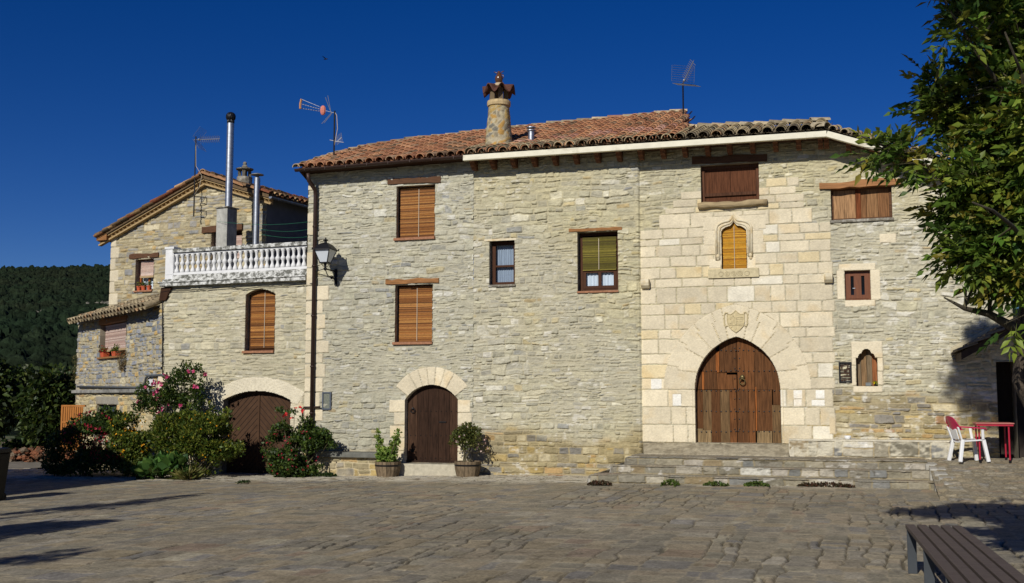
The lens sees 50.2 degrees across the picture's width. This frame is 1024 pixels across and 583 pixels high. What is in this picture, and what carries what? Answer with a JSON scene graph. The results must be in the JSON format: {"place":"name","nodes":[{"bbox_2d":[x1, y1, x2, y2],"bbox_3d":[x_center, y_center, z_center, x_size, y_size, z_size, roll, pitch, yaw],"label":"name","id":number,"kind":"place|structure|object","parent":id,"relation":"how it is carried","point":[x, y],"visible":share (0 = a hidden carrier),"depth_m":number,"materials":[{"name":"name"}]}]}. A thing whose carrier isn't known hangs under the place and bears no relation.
{"place":"outdoors","nodes":[
{"label":"outdoors","id":0,"kind":"place"},
{"bbox_2d":[0,447,54,468],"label":"paving","id":1,"kind":"structure","parent":0,"point":[20,464],"depth_m":32.17,"materials":[{"name":"stone"}]},
{"bbox_2d":[9,446,72,461],"bbox_3d":[-14.662,5.042,33.695,2.845,0.579,1.063,-2,-6,17],"label":"rubble","id":2,"kind":"object","parent":1,"relation":"on","point":[29,454],"visible":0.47,"depth_m":33.41,"materials":[{"name":"stone"}]},
{"bbox_2d":[0,264,109,435],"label":"wooded hill","id":3,"kind":"structure","parent":0,"point":[39,306],"depth_m":201.40,"materials":[{"name":"green plant"}]},
{"bbox_2d":[0,436,472,468],"bbox_3d":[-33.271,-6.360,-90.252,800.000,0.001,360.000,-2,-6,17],"label":"ground","id":4,"kind":"structure","parent":0,"point":[8,438],"depth_m":59.80,"materials":[{"name":"grey stone"}]},
{"bbox_2d":[0,358,24,439],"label":"walnut tree","id":5,"kind":"object","parent":4,"relation":"on","point":[9,384],"visible":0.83,"depth_m":36.80,"materials":[{"name":"green plant"}]},
{"bbox_2d":[0,363,51,449],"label":"walnut tree","id":6,"kind":"object","parent":4,"relation":"on","point":[22,372],"visible":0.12,"depth_m":40.10,"materials":[{"name":"green plant"}]},
{"bbox_2d":[10,362,75,451],"bbox_3d":[-14.989,4.084,35.832,2.667,3.557,3.380,-2,-6,17],"label":"walnut tree","id":7,"kind":"object","parent":4,"relation":"on","point":[45,397],"visible":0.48,"depth_m":34.92,"materials":[{"name":"green plant"}]},
{"bbox_2d":[67,112,307,474],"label":"stone house","id":8,"kind":"structure","parent":4,"relation":"on","point":[245,347],"depth_m":28.21,"materials":[{"name":"beige stone"}]},
{"bbox_2d":[60,405,85,450],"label":"wooden gate","id":9,"kind":"structure","parent":8,"relation":"attached to","point":[68,412],"depth_m":31.41,"materials":[{"name":"orange wood"}]},
{"bbox_2d":[69,355,77,381],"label":"creeper","id":10,"kind":"object","parent":8,"relation":"attached to","point":[74,374],"visible":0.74,"depth_m":34.47,"materials":[{"name":"green plant"}]},
{"bbox_2d":[99,345,109,356],"bbox_3d":[-12.021,1.761,32.279,0.303,0.364,0.386,4,-7,-35],"label":"flower box","id":11,"kind":"object","parent":8,"relation":"on","point":[103,352],"visible":0.97,"depth_m":32.19,"materials":[{"name":"orange ceramic"}]},
{"bbox_2d":[97,315,127,358],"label":"window","id":12,"kind":"structure","parent":8,"relation":"in","point":[115,333],"depth_m":31.74,"materials":[{"name":"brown wood"}]},
{"bbox_2d":[110,343,121,355],"bbox_3d":[-11.359,1.674,31.388,0.309,0.367,0.385,4,-7,-39],"label":"flower box","id":13,"kind":"object","parent":8,"relation":"on","point":[114,348],"visible":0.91,"depth_m":31.30,"materials":[{"name":"orange ceramic"}]},
{"bbox_2d":[113,350,127,371],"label":"hanging plant","id":14,"kind":"object","parent":8,"relation":"hanging from","point":[122,363],"visible":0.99,"depth_m":30.41,"materials":[{"name":"green plant"}]},
{"bbox_2d":[139,279,147,289],"bbox_3d":[-11.192,-0.212,33.249,0.298,0.353,0.255,-1,-6,10],"label":"flower pot","id":15,"kind":"object","parent":8,"relation":"on","point":[143,287],"visible":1,"depth_m":33.21,"materials":[{"name":"orange ceramic"}]},
{"bbox_2d":[129,252,158,291],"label":"window","id":16,"kind":"structure","parent":8,"relation":"in","point":[147,267],"depth_m":33.40,"materials":[{"name":"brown wood"}]},
{"bbox_2d":[144,280,152,289],"bbox_3d":[-10.994,-0.191,33.165,0.269,0.295,0.220,-2,-6,17],"label":"flower pot","id":17,"kind":"object","parent":8,"relation":"on","point":[149,286],"visible":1,"depth_m":33.12,"materials":[{"name":"orange ceramic"}]},
{"bbox_2d":[162,300,162,373],"bbox_3d":[-8.986,1.121,28.132,0.106,2.088,0.025,-2,-6,21],"label":"power cable","id":18,"kind":"object","parent":8,"relation":"attached to","point":[162,336],"visible":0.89,"depth_m":28.11,"materials":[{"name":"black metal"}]},
{"bbox_2d":[193,127,219,216],"bbox_3d":[-9.036,-3.518,32.278,0.794,2.618,0.558,-2,-6,17],"label":"tv antenna","id":19,"kind":"object","parent":8,"relation":"attached to","point":[195,141],"visible":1,"depth_m":32.35,"materials":[{"name":"black metal"}]},
{"bbox_2d":[202,223,242,257],"bbox_3d":[-8.402,-1.411,32.212,1.524,1.076,0.450,-3,-6,25],"label":"terrace door","id":20,"kind":"structure","parent":8,"relation":"in","point":[211,229],"depth_m":32.15,"materials":[{"name":"brown wood"}]},
{"bbox_2d":[160,283,311,292],"bbox_3d":[-6.943,-0.085,27.422,4.594,0.085,0.106,-2,-6,23],"label":"power cable","id":21,"kind":"object","parent":8,"relation":"attached to","point":[234,287],"visible":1,"depth_m":27.44,"materials":[{"name":"black metal"}]},
{"bbox_2d":[227,391,259,472],"bbox_3d":[-6.701,3.494,27.287,0.938,2.021,0.087,-2,-6,21],"label":"garage door","id":22,"kind":"structure","parent":8,"relation":"in","point":[244,406],"depth_m":27.23,"materials":[{"name":"brown wood"}]},
{"bbox_2d":[242,290,274,352],"bbox_3d":[-6.184,0.721,27.283,0.967,1.641,0.450,-2,-6,21],"label":"window","id":23,"kind":"structure","parent":8,"relation":"in","point":[262,303],"depth_m":27.27,"materials":[{"name":"brown wood"}]},
{"bbox_2d":[259,391,290,472],"bbox_3d":[-5.752,3.458,26.914,1.068,2.022,0.087,-2,-6,21],"label":"garage door","id":24,"kind":"structure","parent":8,"relation":"in","point":[268,400],"depth_m":26.98,"materials":[{"name":"brown wood"}]},
{"bbox_2d":[260,406,337,477],"bbox_3d":[-4.962,3.509,25.407,1.977,1.717,1.406,-2,-6,17],"label":"rose bush","id":25,"kind":"object","parent":4,"relation":"on","point":[287,461],"visible":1,"depth_m":25.26,"materials":[{"name":"green plant"}]},
{"bbox_2d":[292,109,694,475],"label":"stone house","id":26,"kind":"structure","parent":4,"relation":"on","point":[389,336],"depth_m":25.93,"materials":[{"name":"beige stone"}]},
{"bbox_2d":[217,221,303,224],"bbox_3d":[-6.429,-1.902,29.203,4.418,0.359,0.007,-4,-7,35],"label":"clothes line","id":27,"kind":"object","parent":26,"relation":"attached to","point":[262,224],"visible":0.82,"depth_m":29.38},
{"bbox_2d":[299,97,343,154],"bbox_3d":[-4.835,-4.167,27.726,1.272,1.590,0.171,-2,-6,17],"label":"tv antenna","id":28,"kind":"object","parent":26,"relation":"attached to","point":[322,112],"visible":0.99,"depth_m":27.66,"materials":[{"name":"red metal"}]},
{"bbox_2d":[311,237,338,285],"bbox_3d":[-4.507,-0.721,26.105,0.769,1.096,0.787,-2,-6,17],"label":"wall lantern","id":29,"kind":"object","parent":26,"relation":"attached to","point":[325,251],"depth_m":25.84,"materials":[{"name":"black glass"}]},
{"bbox_2d":[385,278,438,344],"bbox_3d":[-2.302,0.479,25.864,1.350,1.566,0.440,-2,-6,17],"label":"window","id":30,"kind":"structure","parent":26,"relation":"in","point":[414,301],"depth_m":25.81,"materials":[{"name":"brown wood"}]},
{"bbox_2d":[387,176,440,240],"bbox_3d":[-2.274,-1.950,26.089,1.361,1.505,0.440,-2,-6,17],"label":"window","id":31,"kind":"structure","parent":26,"relation":"in","point":[416,204],"depth_m":26.04,"materials":[{"name":"brown wood"}]},
{"bbox_2d":[406,385,457,463],"bbox_3d":[-1.826,3.085,25.433,1.349,1.804,0.096,-2,-6,17],"label":"door","id":32,"kind":"structure","parent":26,"relation":"in","point":[432,410],"depth_m":25.45,"materials":[{"name":"brown wood"}]},
{"bbox_2d":[671,60,699,113],"bbox_3d":[4.442,-4.960,27.586,0.627,1.671,0.726,1,-6,-15],"label":"tv antenna","id":33,"kind":"object","parent":26,"relation":"on","point":[684,80],"visible":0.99,"depth_m":27.85,"materials":[{"name":"black metal"}]},
{"bbox_2d":[463,71,1018,475],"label":"stone house","id":34,"kind":"structure","parent":4,"relation":"on","point":[741,282],"depth_m":23.80,"materials":[{"name":"beige stone"}]},
{"bbox_2d":[484,238,516,286],"bbox_3d":[-0.218,-0.646,25.305,0.787,1.113,0.395,-2,-6,17],"label":"window","id":35,"kind":"structure","parent":34,"relation":"in","point":[503,252],"depth_m":25.36,"materials":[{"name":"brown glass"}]},
{"bbox_2d":[569,227,621,292],"bbox_3d":[1.924,-0.687,24.654,1.219,1.480,0.430,-2,-6,17],"label":"window","id":36,"kind":"structure","parent":34,"relation":"in","point":[598,251],"depth_m":24.61,"materials":[{"name":"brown wood"}]},
{"bbox_2d":[696,338,736,442],"bbox_3d":[4.424,2.142,23.695,0.907,2.265,0.069,-2,-6,17],"label":"door","id":37,"kind":"structure","parent":34,"relation":"in","point":[716,410],"depth_m":23.67,"materials":[{"name":"brown wood"}]},
{"bbox_2d":[692,154,766,208],"bbox_3d":[4.772,-2.388,23.930,1.614,1.205,0.482,-2,-6,17],"label":"window","id":38,"kind":"structure","parent":34,"relation":"in","point":[724,186],"depth_m":23.92,"materials":[{"name":"brown wood"}]},
{"bbox_2d":[708,212,758,277],"bbox_3d":[4.813,-1.008,23.784,1.078,1.447,0.322,-2,-6,17],"label":"window","id":39,"kind":"structure","parent":34,"relation":"in","point":[734,244],"depth_m":23.72,"materials":[{"name":"beige wood"}]},
{"bbox_2d":[737,338,780,442],"bbox_3d":[5.274,2.106,23.393,0.929,2.256,0.139,-2,-6,17],"label":"door","id":40,"kind":"structure","parent":34,"relation":"in","point":[751,359],"depth_m":23.41,"materials":[{"name":"brown wood"}]},
{"bbox_2d":[845,271,870,299],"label":"window","id":41,"kind":"structure","parent":34,"relation":"in","point":[857,283],"depth_m":22.93,"materials":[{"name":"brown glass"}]},
{"bbox_2d":[819,178,900,222],"bbox_3d":[7.344,-1.899,23.091,1.626,0.903,0.360,-2,-6,17],"label":"window","id":42,"kind":"structure","parent":34,"relation":"in","point":[860,202],"depth_m":23.08,"materials":[{"name":"brown wood"}]},
{"bbox_2d":[856,349,877,385],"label":"window","id":43,"kind":"structure","parent":34,"relation":"in","point":[866,362],"depth_m":22.83,"materials":[{"name":"brown wood"}]},
{"bbox_2d":[951,316,1023,457],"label":"lean to","id":44,"kind":"object","parent":4,"relation":"on","point":[1004,392],"visible":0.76,"depth_m":22.27,"materials":[{"name":"ceramic"}]},
{"bbox_2d":[0,0,1018,308],"label":"sky","id":45,"kind":"structure","parent":0,"point":[103,103],"materials":[{"name":"blue"}]},
{"bbox_2d":[0,468,1023,582],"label":"plaza paving","id":46,"kind":"structure","parent":0,"point":[109,527],"depth_m":14.30,"materials":[{"name":"stone"}]},
{"bbox_2d":[0,448,11,499],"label":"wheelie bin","id":47,"kind":"object","parent":46,"relation":"on","point":[4,458],"visible":0.92,"depth_m":20.20,"materials":[{"name":"plastic"}]},
{"bbox_2d":[38,404,134,476],"bbox_3d":[-10.395,3.681,27.007,2.739,1.806,1.512,-2,-6,17],"label":"flowering bush","id":48,"kind":"object","parent":46,"relation":"on","point":[94,457],"visible":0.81,"depth_m":26.68,"materials":[{"name":"green plant"}]},
{"bbox_2d":[104,411,156,476],"bbox_3d":[-9.173,3.691,26.394,1.345,1.626,1.130,-2,-6,17],"label":"flowering bush","id":49,"kind":"object","parent":46,"relation":"on","point":[133,439],"visible":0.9,"depth_m":26.19,"materials":[{"name":"green plant"}]},
{"bbox_2d":[129,447,188,479],"bbox_3d":[-8.146,4.056,25.414,1.481,0.906,0.905,-2,-6,17],"label":"hosta","id":50,"kind":"object","parent":46,"relation":"on","point":[161,464],"visible":0.98,"depth_m":25.21,"materials":[{"name":"green plant"}]},
{"bbox_2d":[131,360,208,438],"bbox_3d":[-8.367,3.082,26.745,2.241,2.884,1.054,-2,-6,17],"label":"rose of sharon","id":51,"kind":"object","parent":46,"relation":"on","point":[170,394],"visible":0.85,"depth_m":26.75,"materials":[{"name":"green plant"}]},
{"bbox_2d":[167,466,207,479],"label":"spiky plant","id":52,"kind":"object","parent":46,"relation":"on","point":[179,474],"visible":1,"depth_m":24.95,"materials":[{"name":"green plant"}]},
{"bbox_2d":[147,400,245,475],"bbox_3d":[-7.514,3.507,25.928,2.571,1.868,1.530,-2,-6,17],"label":"bush","id":53,"kind":"object","parent":46,"relation":"on","point":[185,432],"visible":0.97,"depth_m":25.72,"materials":[{"name":"green plant"}]},
{"bbox_2d":[235,480,250,483],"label":"weed","id":54,"kind":"object","parent":46,"relation":"on","point":[243,481],"visible":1,"depth_m":23.51,"materials":[{"name":"green plant"}]},
{"bbox_2d":[316,472,336,476],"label":"weed","id":55,"kind":"object","parent":46,"relation":"on","point":[329,474],"visible":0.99,"depth_m":25.18,"materials":[{"name":"green plant"}]},
{"bbox_2d":[315,451,377,475],"bbox_3d":[-3.739,4.073,25.547,1.664,0.651,0.470,-2,-6,17],"label":"stone bench","id":56,"kind":"object","parent":46,"relation":"on","point":[350,463],"visible":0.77,"depth_m":25.42,"materials":[{"name":"stone"}]},
{"bbox_2d":[375,461,400,476],"bbox_3d":[-2.836,4.052,24.983,0.600,0.340,0.600,-2,-6,17],"label":"barrel planter","id":57,"kind":"object","parent":46,"relation":"on","point":[384,469],"visible":0.97,"depth_m":24.75,"materials":[{"name":"brown wood"}]},
{"bbox_2d":[374,428,402,464],"bbox_3d":[-2.823,3.538,25.003,0.667,0.856,0.439,-4,-7,37],"label":"potted plant","id":58,"kind":"object","parent":57,"relation":"on","point":[384,453],"visible":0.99,"depth_m":24.96,"materials":[{"name":"green plant"}]},
{"bbox_2d":[454,460,480,476],"bbox_3d":[-0.990,3.956,24.408,0.600,0.340,0.600,2,-6,-22],"label":"barrel planter","id":59,"kind":"object","parent":46,"relation":"on","point":[466,468],"visible":0.99,"depth_m":24.18,"materials":[{"name":"brown wood"}]},
{"bbox_2d":[447,422,487,461],"bbox_3d":[-0.984,3.384,24.463,0.944,0.972,0.651,-2,-6,17],"label":"potted bush","id":60,"kind":"object","parent":59,"relation":"on","point":[464,436],"visible":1,"depth_m":24.36,"materials":[{"name":"green plant"}]},
{"bbox_2d":[587,479,611,485],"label":"weed","id":61,"kind":"object","parent":46,"relation":"on","point":[595,482],"visible":0.99,"depth_m":21.34,"materials":[{"name":"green plant"}]},
{"bbox_2d":[660,479,679,486],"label":"weed","id":62,"kind":"object","parent":46,"relation":"on","point":[674,481],"visible":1,"depth_m":21.16,"materials":[{"name":"green plant"}]},
{"bbox_2d":[703,480,729,486],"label":"weed","id":63,"kind":"object","parent":46,"relation":"on","point":[712,483],"visible":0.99,"depth_m":20.94,"materials":[{"name":"green plant"}]},
{"bbox_2d":[743,480,769,486],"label":"weed","id":64,"kind":"object","parent":46,"relation":"on","point":[757,483],"visible":1,"depth_m":20.82,"materials":[{"name":"green plant"}]},
{"bbox_2d":[587,443,933,489],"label":"stone steps","id":65,"kind":"structure","parent":46,"relation":"on","point":[730,464],"depth_m":21.61,"materials":[{"name":"beige stone"}]},
{"bbox_2d":[789,438,952,458],"bbox_3d":[7.270,3.259,22.280,3.149,0.483,0.440,-2,-6,17],"label":"stone ledge","id":66,"kind":"object","parent":65,"relation":"on","point":[880,448],"visible":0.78,"depth_m":22.11,"materials":[{"name":"beige stone"}]},
{"bbox_2d":[796,481,854,487],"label":"weed","id":67,"kind":"object","parent":46,"relation":"on","point":[821,484],"visible":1,"depth_m":20.61,"materials":[{"name":"green plant"}]},
{"bbox_2d":[829,0,1023,406],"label":"ash tree","id":68,"kind":"object","parent":46,"relation":"on","point":[979,212],"visible":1,"depth_m":8.66,"materials":[{"name":"green plant"}]},
{"bbox_2d":[905,524,1023,582],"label":"slatted bench","id":69,"kind":"object","parent":46,"relation":"on","point":[957,554],"visible":1,"depth_m":8.81,"materials":[{"name":"brown wood"}]},
{"bbox_2d":[925,457,1023,505],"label":"paved ramp","id":70,"kind":"structure","parent":46,"relation":"on","point":[995,480],"depth_m":19.20,"materials":[{"name":"stone"}]},
{"bbox_2d":[925,462,936,469],"bbox_3d":[7.987,3.586,20.822,0.221,0.653,0.317,-2,-6,17],"label":"kerb stone","id":71,"kind":"object","parent":70,"relation":"on","point":[927,464],"visible":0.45,"depth_m":20.73,"materials":[{"name":"beige stone"}]},
{"bbox_2d":[929,467,945,479],"bbox_3d":[7.943,3.574,20.395,0.292,0.595,0.318,-2,-6,17],"label":"kerb stone","id":72,"kind":"object","parent":70,"relation":"on","point":[934,469],"visible":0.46,"depth_m":20.31,"materials":[{"name":"grey stone"}]},
{"bbox_2d":[933,471,947,490],"bbox_3d":[7.829,3.561,19.958,0.237,0.537,0.377,-2,-6,17],"label":"kerb stone","id":73,"kind":"object","parent":70,"relation":"on","point":[936,473],"visible":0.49,"depth_m":19.86,"materials":[{"name":"grey stone"}]},
{"bbox_2d":[938,476,955,479],"bbox_3d":[7.787,3.551,19.553,0.300,0.479,0.333,-2,-6,17],"label":"kerb stone","id":74,"kind":"object","parent":70,"relation":"on","point":[939,477],"visible":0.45,"depth_m":19.56,"materials":[{"name":"grey stone"}]},
{"bbox_2d":[945,416,990,461],"bbox_3d":[8.690,2.823,20.959,0.690,0.866,0.604,0,-6,-2],"label":"plastic chair","id":75,"kind":"object","parent":70,"relation":"on","point":[953,425],"visible":1,"depth_m":20.87,"materials":[{"name":"white plastic"}]},
{"bbox_2d":[972,422,1014,462],"bbox_3d":[9.240,2.892,20.986,0.682,0.754,0.700,-2,-6,17],"label":"table","id":76,"kind":"object","parent":70,"relation":"on","point":[1004,424],"visible":0.97,"depth_m":20.77,"materials":[{"name":"red paint"}]},
{"bbox_2d":[472,293,1018,403],"bbox_3d":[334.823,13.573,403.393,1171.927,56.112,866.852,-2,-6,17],"label":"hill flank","id":77,"kind":"object","parent":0,"point":[1014,310],"depth_m":396.76,"materials":[{"name":"green plant"}]}
]}

